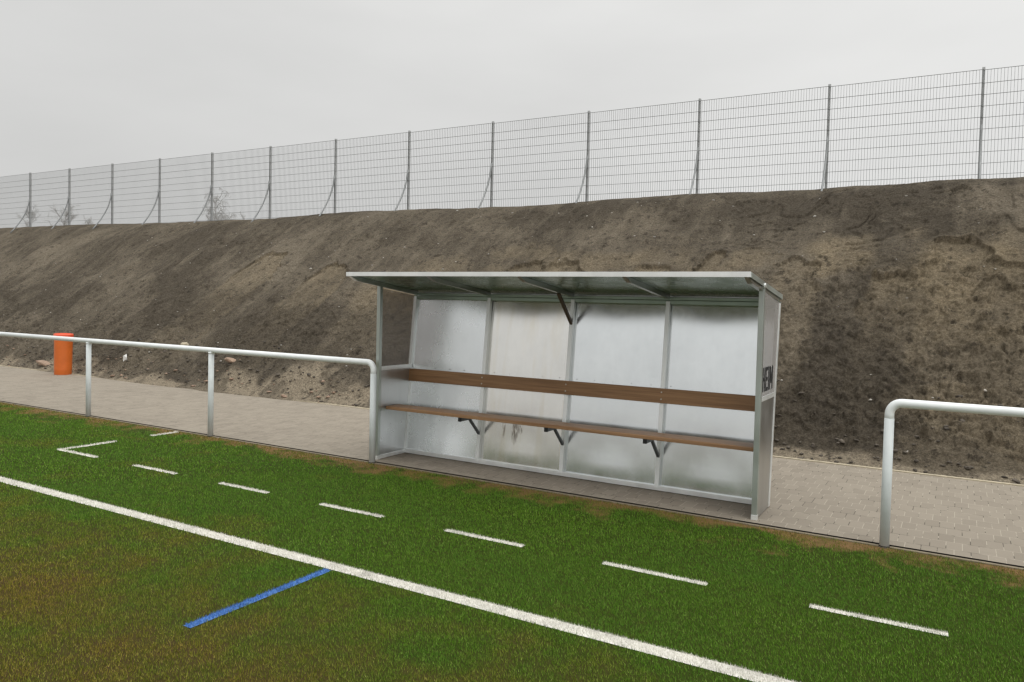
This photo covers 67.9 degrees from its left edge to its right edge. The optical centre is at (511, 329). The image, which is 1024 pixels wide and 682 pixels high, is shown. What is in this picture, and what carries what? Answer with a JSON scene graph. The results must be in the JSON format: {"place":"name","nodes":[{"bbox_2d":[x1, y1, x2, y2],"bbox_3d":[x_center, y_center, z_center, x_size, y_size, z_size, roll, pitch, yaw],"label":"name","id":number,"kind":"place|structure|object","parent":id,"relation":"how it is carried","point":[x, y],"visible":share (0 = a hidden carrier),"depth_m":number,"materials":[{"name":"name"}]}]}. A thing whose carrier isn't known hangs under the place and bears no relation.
{"place":"outdoors","nodes":[
{"label":"outdoors","id":0,"kind":"place"},
{"bbox_2d":[0,177,1023,484],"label":"embankment","id":1,"kind":"structure","parent":0,"point":[852,319],"depth_m":13.81,"materials":[{"name":"soil"}]},
{"bbox_2d":[19,205,39,226],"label":"bare tree","id":2,"kind":"object","parent":1,"relation":"on","point":[31,217],"visible":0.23,"depth_m":82.58,"materials":[{"name":"grey plant"}]},
{"bbox_2d":[36,360,49,365],"bbox_3d":[-10.699,0.778,17.434,0.584,0.109,0.180,14,14,24],"label":"stone","id":3,"kind":"object","parent":1,"relation":"on","point":[43,362],"visible":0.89,"depth_m":17.37,"materials":[{"name":"stone"}]},
{"bbox_2d":[46,202,79,225],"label":"bare tree","id":4,"kind":"object","parent":1,"relation":"on","point":[65,213],"visible":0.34,"depth_m":79.18,"materials":[{"name":"grey plant"}]},
{"bbox_2d":[84,216,92,224],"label":"bare tree","id":5,"kind":"object","parent":1,"relation":"on","point":[87,221],"visible":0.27,"depth_m":77.31,"materials":[{"name":"grey plant"}]},
{"bbox_2d":[6,345,339,401],"bbox_3d":[-7.550,0.745,15.759,12.844,0.717,0.801,2,2,30],"label":"rubble","id":6,"kind":"object","parent":1,"relation":"on","point":[285,396],"visible":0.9,"depth_m":14.46,"materials":[{"name":"stone"}]},
{"bbox_2d":[202,187,238,220],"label":"bare tree","id":7,"kind":"object","parent":1,"relation":"on","point":[222,211],"visible":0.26,"depth_m":67.18,"materials":[{"name":"grey plant"}]},
{"bbox_2d":[225,357,235,362],"bbox_3d":[-5.394,0.600,14.599,0.270,0.105,0.159,14,2,18],"label":"stone","id":8,"kind":"object","parent":1,"relation":"on","point":[229,360],"visible":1,"depth_m":14.54,"materials":[{"name":"stone"}]},
{"bbox_2d":[0,65,1023,232],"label":"fence","id":9,"kind":"object","parent":1,"relation":"on","point":[155,207],"visible":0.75,"depth_m":18.36,"materials":[{"name":"metal"}]},
{"bbox_2d":[0,316,1023,483],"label":"soil clods","id":10,"kind":"object","parent":1,"relation":"on","point":[843,441],"visible":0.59,"depth_m":13.20,"materials":[{"name":"brown soil"}]},
{"bbox_2d":[28,195,1023,451],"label":"pebbles","id":11,"kind":"object","parent":1,"relation":"on","point":[592,227],"visible":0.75,"depth_m":14.79,"materials":[{"name":"grey stone"}]},
{"bbox_2d":[0,366,1023,565],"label":"path","id":12,"kind":"structure","parent":0,"point":[971,519],"depth_m":7.86,"materials":[{"name":"concrete"}]},
{"bbox_2d":[53,333,73,374],"bbox_3d":[-9.720,0.533,16.483,0.380,0.885,0.380,5,4,30],"label":"waste bin","id":13,"kind":"object","parent":12,"relation":"on","point":[63,352],"visible":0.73,"depth_m":16.35,"materials":[{"name":"orange plastic"}]},
{"bbox_2d":[346,272,782,519],"bbox_3d":[0.343,0.491,7.469,4.169,2.047,1.255,2,2,30],"label":"dugout","id":14,"kind":"object","parent":12,"relation":"on","point":[663,381],"visible":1,"depth_m":7.63,"materials":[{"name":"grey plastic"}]},
{"bbox_2d":[0,0,1023,227],"label":"sky","id":15,"kind":"structure","parent":0,"point":[84,83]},
{"bbox_2d":[2,401,1023,567],"bbox_3d":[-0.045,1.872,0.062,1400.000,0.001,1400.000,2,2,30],"label":"ground","id":16,"kind":"structure","parent":0,"point":[580,495],"depth_m":7.39,"materials":[{"name":"soil"}]},
{"bbox_2d":[0,403,1023,681],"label":"pitch","id":17,"kind":"object","parent":16,"relation":"on","point":[636,615],"depth_m":4.72,"materials":[{"name":"green plastic"}]},
{"bbox_2d":[57,448,98,457],"bbox_3d":[-4.809,1.359,8.419,0.756,0.025,0.078,2,2,30],"label":"dashed line","id":18,"kind":"object","parent":17,"relation":"on","point":[80,453],"visible":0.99,"depth_m":8.40,"materials":[{"name":"white paint"}]},
{"bbox_2d":[63,440,116,449],"bbox_3d":[-4.918,1.341,8.878,0.093,0.025,0.639,2,2,30],"label":"corner mark","id":19,"kind":"object","parent":17,"relation":"on","point":[79,446],"visible":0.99,"depth_m":8.84,"materials":[{"name":"white paint"}]},
{"bbox_2d":[132,464,177,474],"bbox_3d":[-3.625,1.412,7.724,0.684,0.022,0.079,2,2,30],"label":"dashed line","id":20,"kind":"object","parent":17,"relation":"on","point":[156,469],"visible":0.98,"depth_m":7.71,"materials":[{"name":"white paint"}]},
{"bbox_2d":[152,431,177,435],"bbox_3d":[-4.439,1.325,9.721,0.088,0.025,0.384,2,2,30],"label":"side mark","id":21,"kind":"object","parent":17,"relation":"on","point":[164,433],"visible":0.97,"depth_m":9.70,"materials":[{"name":"white paint"}]},
{"bbox_2d":[218,482,269,492],"bbox_3d":[-2.495,1.461,7.059,0.660,0.022,0.077,2,2,30],"label":"dashed line","id":22,"kind":"object","parent":17,"relation":"on","point":[245,487],"visible":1,"depth_m":7.05,"materials":[{"name":"white paint"}]},
{"bbox_2d":[184,568,330,627],"bbox_3d":[-1.468,1.571,4.518,0.084,0.020,1.071,2,2,30],"label":"blue line","id":23,"kind":"object","parent":17,"relation":"on","point":[211,616],"visible":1,"depth_m":4.44,"materials":[{"name":"blue paint"}]},
{"bbox_2d":[319,502,384,517],"bbox_3d":[-1.348,1.511,6.388,0.709,0.022,0.080,2,2,30],"label":"dashed line","id":24,"kind":"object","parent":17,"relation":"on","point":[350,509],"visible":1,"depth_m":6.39,"materials":[{"name":"white paint"}]},
{"bbox_2d":[0,476,794,681],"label":"touchline","id":25,"kind":"object","parent":17,"relation":"on","point":[698,661],"visible":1,"depth_m":4.56,"materials":[{"name":"white paint"}]},
{"bbox_2d":[443,529,524,546],"bbox_3d":[-0.218,1.560,5.729,0.710,0.022,0.073,2,2,30],"label":"dashed line","id":26,"kind":"object","parent":17,"relation":"on","point":[484,537],"visible":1,"depth_m":5.71,"materials":[{"name":"white paint"}]},
{"bbox_2d":[0,402,1023,681],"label":"turf fibres","id":27,"kind":"object","parent":17,"relation":"on","point":[260,518],"visible":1,"depth_m":4.90,"materials":[{"name":"green plastic"}]},
{"bbox_2d":[602,561,706,585],"bbox_3d":[0.933,1.611,5.054,0.738,0.020,0.076,2,2,30],"label":"dashed line","id":28,"kind":"object","parent":17,"relation":"on","point":[658,573],"visible":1,"depth_m":5.04,"materials":[{"name":"white paint"}]},
{"bbox_2d":[809,603,947,635],"bbox_3d":[2.088,1.661,4.375,0.735,0.020,0.078,2,2,30],"label":"dashed line","id":29,"kind":"object","parent":17,"relation":"on","point":[883,620],"visible":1,"depth_m":4.36,"materials":[{"name":"white paint"}]},
{"bbox_2d":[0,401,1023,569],"bbox_3d":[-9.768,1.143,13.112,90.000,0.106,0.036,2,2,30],"label":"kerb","id":30,"kind":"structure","parent":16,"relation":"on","point":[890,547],"depth_m":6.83,"materials":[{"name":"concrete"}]},
{"bbox_2d":[0,332,376,462],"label":"railing","id":31,"kind":"object","parent":30,"relation":"on","point":[211,351],"visible":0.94,"depth_m":9.57,"materials":[{"name":"silver metal"}]},
{"bbox_2d":[879,399,1023,547],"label":"railing","id":32,"kind":"object","parent":30,"relation":"on","point":[892,407],"visible":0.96,"depth_m":5.68,"materials":[{"name":"silver metal"}]},
{"bbox_2d":[0,365,1023,486],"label":"back kerb","id":33,"kind":"structure","parent":16,"relation":"on","point":[773,455],"depth_m":8.62,"materials":[{"name":"concrete"}]},
{"bbox_2d":[1,401,1022,567],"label":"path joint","id":34,"kind":"object","parent":16,"relation":"on","point":[579,495],"depth_m":6.92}
]}

